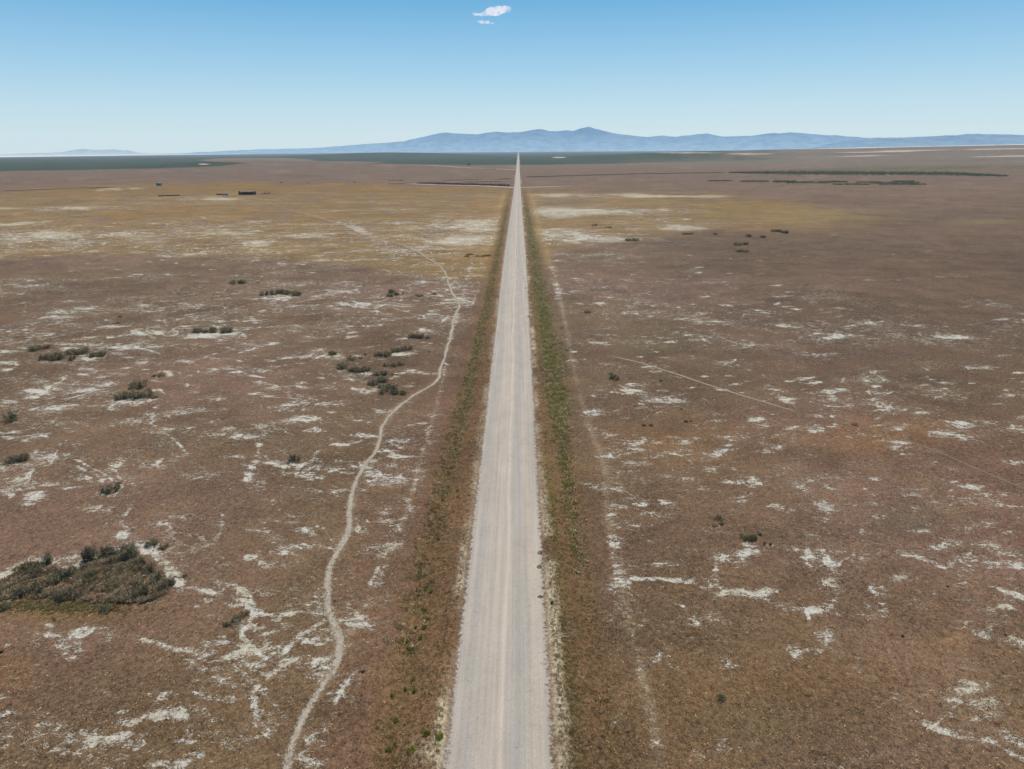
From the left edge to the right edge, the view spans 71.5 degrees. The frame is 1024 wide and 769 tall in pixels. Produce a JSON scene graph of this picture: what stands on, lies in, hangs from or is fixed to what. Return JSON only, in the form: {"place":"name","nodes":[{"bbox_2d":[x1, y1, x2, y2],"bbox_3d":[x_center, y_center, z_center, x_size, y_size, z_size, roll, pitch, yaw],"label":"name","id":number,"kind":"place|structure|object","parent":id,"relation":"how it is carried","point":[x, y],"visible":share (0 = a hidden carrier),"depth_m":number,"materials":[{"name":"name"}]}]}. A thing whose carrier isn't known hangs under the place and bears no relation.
{"place":"outdoors","nodes":[
{"label":"outdoors","id":0,"kind":"place"},
{"bbox_2d":[2,149,147,154],"bbox_3d":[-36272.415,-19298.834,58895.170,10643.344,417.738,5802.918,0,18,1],"label":"distant mountain range","id":1,"kind":"structure","parent":0,"point":[89,151],"depth_m":58031.01,"materials":[{"name":"stone"}]},
{"bbox_2d":[225,192,510,197],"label":"farm track","id":2,"kind":"structure","parent":0,"point":[400,193],"depth_m":771.52,"materials":[{"name":"brown soil"}]},
{"bbox_2d":[277,206,460,768],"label":"trail path","id":3,"kind":"structure","parent":0,"point":[339,653],"depth_m":73.10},
{"bbox_2d":[425,184,513,187],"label":"side track","id":4,"kind":"structure","parent":0,"point":[470,185],"depth_m":908.49,"materials":[{"name":"brown soil"}]},
{"bbox_2d":[442,152,555,768],"bbox_3d":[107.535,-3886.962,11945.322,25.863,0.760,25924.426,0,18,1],"label":"gravel road","id":5,"kind":"structure","parent":0,"point":[497,718],"depth_m":72.39,"materials":[{"name":"beige gravel"}]},
{"bbox_2d":[0,144,1023,768],"bbox_3d":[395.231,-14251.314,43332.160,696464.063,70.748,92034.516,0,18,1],"label":"ground","id":6,"kind":"structure","parent":0,"point":[96,250],"depth_m":109.49,"materials":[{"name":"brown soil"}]},
{"bbox_2d":[0,600,11,610],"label":"shrub","id":7,"kind":"object","parent":6,"relation":"on","point":[5,605],"visible":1,"depth_m":68.99,"materials":[{"name":"green plant"}]},
{"bbox_2d":[2,454,18,463],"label":"shrub","id":8,"kind":"object","parent":6,"relation":"on","point":[10,459],"visible":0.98,"depth_m":101.67,"materials":[{"name":"green plant"}]},
{"bbox_2d":[2,411,18,422],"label":"shrub","id":9,"kind":"object","parent":6,"relation":"on","point":[13,417],"visible":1,"depth_m":117.41,"materials":[{"name":"green plant"}]},
{"bbox_2d":[12,586,28,596],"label":"shrub","id":10,"kind":"object","parent":6,"relation":"on","point":[20,591],"visible":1,"depth_m":70.99,"materials":[{"name":"green plant"}]},
{"bbox_2d":[15,452,30,461],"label":"shrub","id":11,"kind":"object","parent":6,"relation":"on","point":[23,457],"visible":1,"depth_m":102.42,"materials":[{"name":"green plant"}]},
{"bbox_2d":[20,560,33,568],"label":"shrub","id":12,"kind":"object","parent":6,"relation":"on","point":[24,565],"visible":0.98,"depth_m":75.42,"materials":[{"name":"green plant"}]},
{"bbox_2d":[27,345,41,350],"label":"shrub","id":13,"kind":"object","parent":6,"relation":"on","point":[36,347],"visible":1,"depth_m":159.56,"materials":[{"name":"green plant"}]},
{"bbox_2d":[28,580,43,594],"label":"shrub","id":14,"kind":"object","parent":6,"relation":"on","point":[35,587],"visible":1,"depth_m":71.64,"materials":[{"name":"green plant"}]},
{"bbox_2d":[29,564,42,573],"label":"shrub","id":15,"kind":"object","parent":6,"relation":"on","point":[36,568],"visible":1,"depth_m":74.83,"materials":[{"name":"green plant"}]},
{"bbox_2d":[38,353,48,359],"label":"shrub","id":16,"kind":"object","parent":6,"relation":"on","point":[41,357],"visible":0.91,"depth_m":152.71,"materials":[{"name":"green plant"}]},
{"bbox_2d":[36,552,53,565],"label":"shrub","id":17,"kind":"object","parent":6,"relation":"on","point":[49,559],"visible":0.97,"depth_m":76.34,"materials":[{"name":"green plant"}]},
{"bbox_2d":[41,344,54,348],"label":"shrub","id":18,"kind":"object","parent":6,"relation":"on","point":[47,345],"visible":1,"depth_m":161.62,"materials":[{"name":"plant"}]},
{"bbox_2d":[45,573,60,584],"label":"shrub","id":19,"kind":"object","parent":6,"relation":"on","point":[54,577],"visible":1,"depth_m":73.02,"materials":[{"name":"green plant"}]},
{"bbox_2d":[47,352,66,360],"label":"shrub","id":20,"kind":"object","parent":6,"relation":"on","point":[62,355],"visible":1,"depth_m":152.36,"materials":[{"name":"green plant"}]},
{"bbox_2d":[53,566,70,578],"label":"shrub","id":21,"kind":"object","parent":6,"relation":"on","point":[61,570],"visible":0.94,"depth_m":73.95,"materials":[{"name":"green plant"}]},
{"bbox_2d":[53,586,72,600],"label":"shrub","id":22,"kind":"object","parent":6,"relation":"on","point":[61,594],"visible":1,"depth_m":70.41,"materials":[{"name":"green plant"}]},
{"bbox_2d":[64,565,78,574],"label":"shrub","id":23,"kind":"object","parent":6,"relation":"on","point":[73,570],"visible":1,"depth_m":74.49,"materials":[{"name":"green plant"}]},
{"bbox_2d":[65,348,80,354],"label":"shrub","id":24,"kind":"object","parent":6,"relation":"on","point":[68,351],"visible":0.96,"depth_m":156.90,"materials":[{"name":"green plant"}]},
{"bbox_2d":[73,588,84,597],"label":"shrub","id":25,"kind":"object","parent":6,"relation":"on","point":[76,594],"visible":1,"depth_m":70.66,"materials":[{"name":"green plant"}]},
{"bbox_2d":[74,347,89,354],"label":"shrub","id":26,"kind":"object","parent":6,"relation":"on","point":[87,349],"visible":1,"depth_m":156.86,"materials":[{"name":"green plant"}]},
{"bbox_2d":[80,545,97,560],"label":"shrub","id":27,"kind":"object","parent":6,"relation":"on","point":[88,553],"visible":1,"depth_m":77.12,"materials":[{"name":"green plant"}]},
{"bbox_2d":[83,567,94,578],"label":"shrub","id":28,"kind":"object","parent":6,"relation":"on","point":[88,573],"visible":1,"depth_m":73.87,"materials":[{"name":"green plant"}]},
{"bbox_2d":[0,554,181,616],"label":"dry brush","id":29,"kind":"object","parent":6,"relation":"on","point":[114,582],"visible":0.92,"depth_m":72.40,"materials":[{"name":"plant"}]},
{"bbox_2d":[89,352,98,356],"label":"shrub","id":30,"kind":"object","parent":6,"relation":"on","point":[91,354],"visible":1,"depth_m":154.33,"materials":[{"name":"green plant"}]},
{"bbox_2d":[97,351,106,356],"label":"shrub","id":31,"kind":"object","parent":6,"relation":"on","point":[102,354],"visible":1,"depth_m":155.36,"materials":[{"name":"green plant"}]},
{"bbox_2d":[96,543,113,557],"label":"shrub","id":32,"kind":"object","parent":6,"relation":"on","point":[104,551],"visible":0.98,"depth_m":77.85,"materials":[{"name":"green plant"}]},
{"bbox_2d":[99,604,112,612],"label":"shrub","id":33,"kind":"object","parent":6,"relation":"on","point":[102,607],"visible":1,"depth_m":68.63,"materials":[{"name":"green plant"}]},
{"bbox_2d":[100,481,121,493],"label":"shrub","id":34,"kind":"object","parent":6,"relation":"on","point":[108,489],"visible":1,"depth_m":92.83,"materials":[{"name":"green plant"}]},
{"bbox_2d":[106,554,116,563],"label":"shrub","id":35,"kind":"object","parent":6,"relation":"on","point":[111,557],"visible":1,"depth_m":76.66,"materials":[{"name":"green plant"}]},
{"bbox_2d":[109,545,123,554],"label":"shrub","id":36,"kind":"object","parent":6,"relation":"on","point":[114,552],"visible":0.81,"depth_m":78.17,"materials":[{"name":"green plant"}]},
{"bbox_2d":[113,391,126,399],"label":"shrub","id":37,"kind":"object","parent":6,"relation":"on","point":[120,397],"visible":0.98,"depth_m":127.70,"materials":[{"name":"green plant"}]},
{"bbox_2d":[117,541,139,560],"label":"shrub","id":38,"kind":"object","parent":6,"relation":"on","point":[129,553],"visible":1,"depth_m":77.43,"materials":[{"name":"green plant"}]},
{"bbox_2d":[123,389,143,399],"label":"shrub","id":39,"kind":"object","parent":6,"relation":"on","point":[132,393],"visible":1,"depth_m":127.78,"materials":[{"name":"green plant"}]},
{"bbox_2d":[128,379,148,388],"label":"shrub","id":40,"kind":"object","parent":6,"relation":"on","point":[139,384],"visible":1,"depth_m":134.01,"materials":[{"name":"green plant"}]},
{"bbox_2d":[132,556,146,564],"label":"shrub","id":41,"kind":"object","parent":6,"relation":"on","point":[140,559],"visible":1,"depth_m":76.18,"materials":[{"name":"green plant"}]},
{"bbox_2d":[131,584,149,596],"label":"shrub","id":42,"kind":"object","parent":6,"relation":"on","point":[143,591],"visible":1,"depth_m":70.77,"materials":[{"name":"green plant"}]},
{"bbox_2d":[136,389,153,397],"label":"shrub","id":43,"kind":"object","parent":6,"relation":"on","point":[148,393],"visible":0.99,"depth_m":128.73,"materials":[{"name":"green plant"}]},
{"bbox_2d":[142,561,155,575],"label":"shrub","id":44,"kind":"object","parent":6,"relation":"on","point":[150,566],"visible":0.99,"depth_m":74.79,"materials":[{"name":"green plant"}]},
{"bbox_2d":[144,537,158,547],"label":"shrub","id":45,"kind":"object","parent":6,"relation":"on","point":[149,543],"visible":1,"depth_m":80.10,"materials":[{"name":"green plant"}]},
{"bbox_2d":[149,569,163,582],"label":"shrub","id":46,"kind":"object","parent":6,"relation":"on","point":[158,576],"visible":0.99,"depth_m":73.52,"materials":[{"name":"green plant"}]},
{"bbox_2d":[156,543,168,550],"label":"shrub","id":47,"kind":"object","parent":6,"relation":"on","point":[161,547],"visible":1,"depth_m":79.35,"materials":[{"name":"green plant"}]},
{"bbox_2d":[157,577,168,588],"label":"shrub","id":48,"kind":"object","parent":6,"relation":"on","point":[164,583],"visible":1,"depth_m":72.06,"materials":[{"name":"green plant"}]},
{"bbox_2d":[167,578,175,585],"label":"shrub","id":49,"kind":"object","parent":6,"relation":"on","point":[172,582],"visible":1,"depth_m":72.68,"materials":[{"name":"green plant"}]},
{"bbox_2d":[191,328,202,332],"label":"shrub","id":50,"kind":"object","parent":6,"relation":"on","point":[197,330],"visible":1,"depth_m":174.60,"materials":[{"name":"green plant"}]},
{"bbox_2d":[209,326,216,332],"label":"shrub","id":51,"kind":"object","parent":6,"relation":"on","point":[212,329],"visible":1,"depth_m":174.63,"materials":[{"name":"green plant"}]},
{"bbox_2d":[220,326,232,332],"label":"shrub","id":52,"kind":"object","parent":6,"relation":"on","point":[225,329],"visible":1,"depth_m":174.39,"materials":[{"name":"green plant"}]},
{"bbox_2d":[222,619,233,626],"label":"shrub","id":53,"kind":"object","parent":6,"relation":"on","point":[226,623],"visible":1,"depth_m":66.41,"materials":[{"name":"green plant"}]},
{"bbox_2d":[230,613,243,622],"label":"shrub","id":54,"kind":"object","parent":6,"relation":"on","point":[234,617],"visible":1,"depth_m":67.18,"materials":[{"name":"green plant"}]},
{"bbox_2d":[241,609,249,615],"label":"shrub","id":55,"kind":"object","parent":6,"relation":"on","point":[246,611],"visible":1,"depth_m":67.97,"materials":[{"name":"green plant"}]},
{"bbox_2d":[238,191,255,194],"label":"stockade","id":56,"kind":"object","parent":6,"relation":"on","point":[248,193],"visible":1,"depth_m":744.10,"materials":[{"name":"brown wood"}]},
{"bbox_2d":[5,179,502,190],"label":"brush line","id":57,"kind":"object","parent":6,"relation":"on","point":[389,180],"visible":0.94,"depth_m":976.21,"materials":[{"name":"green plant"}]},
{"bbox_2d":[259,290,268,294],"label":"shrub","id":58,"kind":"object","parent":6,"relation":"on","point":[266,292],"visible":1,"depth_m":220.16,"materials":[{"name":"green plant"}]},
{"bbox_2d":[276,289,284,293],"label":"shrub","id":59,"kind":"object","parent":6,"relation":"on","point":[279,291],"visible":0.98,"depth_m":222.44,"materials":[{"name":"green plant"}]},
{"bbox_2d":[284,289,292,294],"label":"shrub","id":60,"kind":"object","parent":6,"relation":"on","point":[288,291],"visible":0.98,"depth_m":220.97,"materials":[{"name":"green plant"}]},
{"bbox_2d":[287,454,300,461],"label":"shrub","id":61,"kind":"object","parent":6,"relation":"on","point":[291,458],"visible":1,"depth_m":101.72,"materials":[{"name":"green plant"}]},
{"bbox_2d":[291,290,301,295],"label":"shrub","id":62,"kind":"object","parent":6,"relation":"on","point":[296,293],"visible":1,"depth_m":218.75,"materials":[{"name":"green plant"}]},
{"bbox_2d":[328,350,337,354],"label":"shrub","id":63,"kind":"object","parent":6,"relation":"on","point":[332,352],"visible":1,"depth_m":154.87,"materials":[{"name":"green plant"}]},
{"bbox_2d":[335,361,348,368],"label":"shrub","id":64,"kind":"object","parent":6,"relation":"on","point":[340,365],"visible":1,"depth_m":144.87,"materials":[{"name":"green plant"}]},
{"bbox_2d":[346,355,355,359],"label":"shrub","id":65,"kind":"object","parent":6,"relation":"on","point":[351,357],"visible":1,"depth_m":150.92,"materials":[{"name":"green plant"}]},
{"bbox_2d":[353,366,365,372],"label":"shrub","id":66,"kind":"object","parent":6,"relation":"on","point":[361,369],"visible":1,"depth_m":142.58,"materials":[{"name":"green plant"}]},
{"bbox_2d":[367,378,378,385],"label":"shrub","id":67,"kind":"object","parent":6,"relation":"on","point":[372,382],"visible":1,"depth_m":134.64,"materials":[{"name":"green plant"}]},
{"bbox_2d":[376,376,388,381],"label":"shrub","id":68,"kind":"object","parent":6,"relation":"on","point":[382,379],"visible":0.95,"depth_m":136.02,"materials":[{"name":"green plant"}]},
{"bbox_2d":[377,387,388,393],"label":"shrub","id":69,"kind":"object","parent":6,"relation":"on","point":[383,390],"visible":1,"depth_m":130.00,"materials":[{"name":"green plant"}]},
{"bbox_2d":[377,383,389,387],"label":"shrub","id":70,"kind":"object","parent":6,"relation":"on","point":[382,385],"visible":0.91,"depth_m":132.91,"materials":[{"name":"green plant"}]},
{"bbox_2d":[380,370,388,374],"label":"shrub","id":71,"kind":"object","parent":6,"relation":"on","point":[385,372],"visible":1,"depth_m":140.62,"materials":[{"name":"green plant"}]},
{"bbox_2d":[380,351,391,356],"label":"shrub","id":72,"kind":"object","parent":6,"relation":"on","point":[386,353],"visible":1,"depth_m":153.51,"materials":[{"name":"green plant"}]},
{"bbox_2d":[387,382,397,389],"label":"shrub","id":73,"kind":"object","parent":6,"relation":"on","point":[392,386],"visible":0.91,"depth_m":132.22,"materials":[{"name":"green plant"}]},
{"bbox_2d":[388,388,398,394],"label":"shrub","id":74,"kind":"object","parent":6,"relation":"on","point":[393,391],"visible":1,"depth_m":129.43,"materials":[{"name":"green plant"}]},
{"bbox_2d":[395,346,404,351],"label":"shrub","id":75,"kind":"object","parent":6,"relation":"on","point":[401,349],"visible":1,"depth_m":156.78,"materials":[{"name":"green plant"}]},
{"bbox_2d":[399,390,406,394],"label":"shrub","id":76,"kind":"object","parent":6,"relation":"on","point":[403,392],"visible":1,"depth_m":129.18,"materials":[{"name":"green plant"}]},
{"bbox_2d":[403,345,412,350],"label":"shrub","id":77,"kind":"object","parent":6,"relation":"on","point":[408,347],"visible":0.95,"depth_m":158.38,"materials":[{"name":"green plant"}]},
{"bbox_2d":[406,745,416,755],"bbox_3d":[-7.430,26.986,52.568,0.686,0.376,0.805,15,24,40],"label":"weed tuft","id":78,"kind":"object","parent":6,"relation":"on","point":[409,751],"visible":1,"depth_m":52.52,"materials":[{"name":"green plant"}]},
{"bbox_2d":[407,333,417,338],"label":"shrub","id":79,"kind":"object","parent":6,"relation":"on","point":[412,336],"visible":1,"depth_m":168.24,"materials":[{"name":"green plant"}]},
{"bbox_2d":[423,729,430,735],"bbox_3d":[-6.442,26.332,53.833,0.706,0.378,0.554,-15,23,-37],"label":"weed tuft","id":80,"kind":"object","parent":6,"relation":"on","point":[427,732],"visible":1,"depth_m":53.78,"materials":[{"name":"green plant"}]},
{"bbox_2d":[435,731,443,739],"bbox_3d":[-5.445,26.422,53.461,0.719,0.351,0.804,-12,21,-31],"label":"weed tuft","id":81,"kind":"object","parent":6,"relation":"on","point":[438,736],"visible":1,"depth_m":53.44,"materials":[{"name":"green plant"}]},
{"bbox_2d":[416,182,508,185],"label":"brush line","id":82,"kind":"object","parent":6,"relation":"on","point":[464,184],"visible":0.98,"depth_m":934.41,"materials":[{"name":"green plant"}]},
{"bbox_2d":[464,253,491,257],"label":"brush line","id":83,"kind":"object","parent":6,"relation":"on","point":[482,256],"visible":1,"depth_m":298.43,"materials":[{"name":"brown plant"}]},
{"bbox_2d":[0,262,1023,768],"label":"scrub","id":84,"kind":"object","parent":6,"relation":"on","point":[588,578],"visible":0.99,"depth_m":64.90,"materials":[{"name":"plant"}]},
{"bbox_2d":[376,201,662,768],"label":"verge weeds","id":85,"kind":"object","parent":6,"relation":"on","point":[558,424],"visible":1,"depth_m":82.67,"materials":[{"name":"green plant"}]},
{"bbox_2d":[608,374,619,380],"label":"shrub","id":86,"kind":"object","parent":6,"relation":"on","point":[613,376],"visible":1,"depth_m":137.08,"materials":[{"name":"green plant"}]},
{"bbox_2d":[529,172,722,176],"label":"brush line","id":87,"kind":"object","parent":6,"relation":"on","point":[620,174],"visible":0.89,"depth_m":1268.24,"materials":[{"name":"green plant"}]},
{"bbox_2d":[625,238,639,240],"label":"shrub","id":88,"kind":"object","parent":6,"relation":"on","point":[632,239],"visible":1,"depth_m":344.53,"materials":[{"name":"green plant"}]},
{"bbox_2d":[713,513,724,520],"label":"shrub","id":89,"kind":"object","parent":6,"relation":"on","point":[718,517],"visible":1,"depth_m":84.86,"materials":[{"name":"green plant"}]},
{"bbox_2d":[718,694,725,700],"bbox_3d":[16.839,25.134,57.179,0.814,0.351,0.728,16,24,40],"label":"shrub","id":90,"kind":"object","parent":6,"relation":"on","point":[720,696],"visible":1,"depth_m":57.09,"materials":[{"name":"green plant"}]},
{"bbox_2d":[739,533,750,539],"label":"shrub","id":91,"kind":"object","parent":6,"relation":"on","point":[743,535],"visible":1,"depth_m":80.38,"materials":[{"name":"green plant"}]},
{"bbox_2d":[748,533,757,540],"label":"shrub","id":92,"kind":"object","parent":6,"relation":"on","point":[754,537],"visible":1,"depth_m":80.27,"materials":[{"name":"green plant"}]},
{"bbox_2d":[770,229,782,231],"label":"shrub","id":93,"kind":"object","parent":6,"relation":"on","point":[777,230],"visible":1,"depth_m":378.57,"materials":[{"name":"green plant"}]},
{"bbox_2d":[708,180,926,184],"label":"shrub belt","id":94,"kind":"object","parent":6,"relation":"on","point":[907,182],"visible":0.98,"depth_m":916.95,"materials":[{"name":"green plant"}]},
{"bbox_2d":[729,170,1008,176],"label":"shrub belt","id":95,"kind":"object","parent":6,"relation":"on","point":[916,173],"visible":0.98,"depth_m":1233.94,"materials":[{"name":"green plant"}]},
{"bbox_2d":[0,0,1023,154],"label":"sky","id":96,"kind":"structure","parent":0,"point":[141,76],"materials":[{"name":"blue"}]},
{"bbox_2d":[178,127,875,153],"bbox_3d":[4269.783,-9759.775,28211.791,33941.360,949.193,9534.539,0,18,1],"label":"mountain range","id":97,"kind":"structure","parent":0,"point":[577,140],"depth_m":27027.96,"materials":[{"name":"blue stone"}]},
{"bbox_2d":[616,357,789,409],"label":"faint path","id":98,"kind":"structure","parent":0,"point":[705,383],"depth_m":133.52,"materials":[{"name":"beige soil"}]},
{"bbox_2d":[808,135,1023,148],"bbox_3d":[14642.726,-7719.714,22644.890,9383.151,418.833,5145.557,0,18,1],"label":"mountain range","id":99,"kind":"structure","parent":0,"point":[951,140],"depth_m":22028.44,"materials":[{"name":"blue stone"}]},
{"bbox_2d":[829,420,1023,488],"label":"faint path","id":100,"kind":"structure","parent":0,"point":[941,453],"depth_m":101.84,"materials":[{"name":"beige soil"}]},
{"bbox_2d":[873,134,1023,141],"bbox_3d":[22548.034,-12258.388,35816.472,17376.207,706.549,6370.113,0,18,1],"label":"mountain range","id":101,"kind":"structure","parent":0,"point":[1006,137],"depth_m":35272.88,"materials":[{"name":"blue stone"}]}
]}

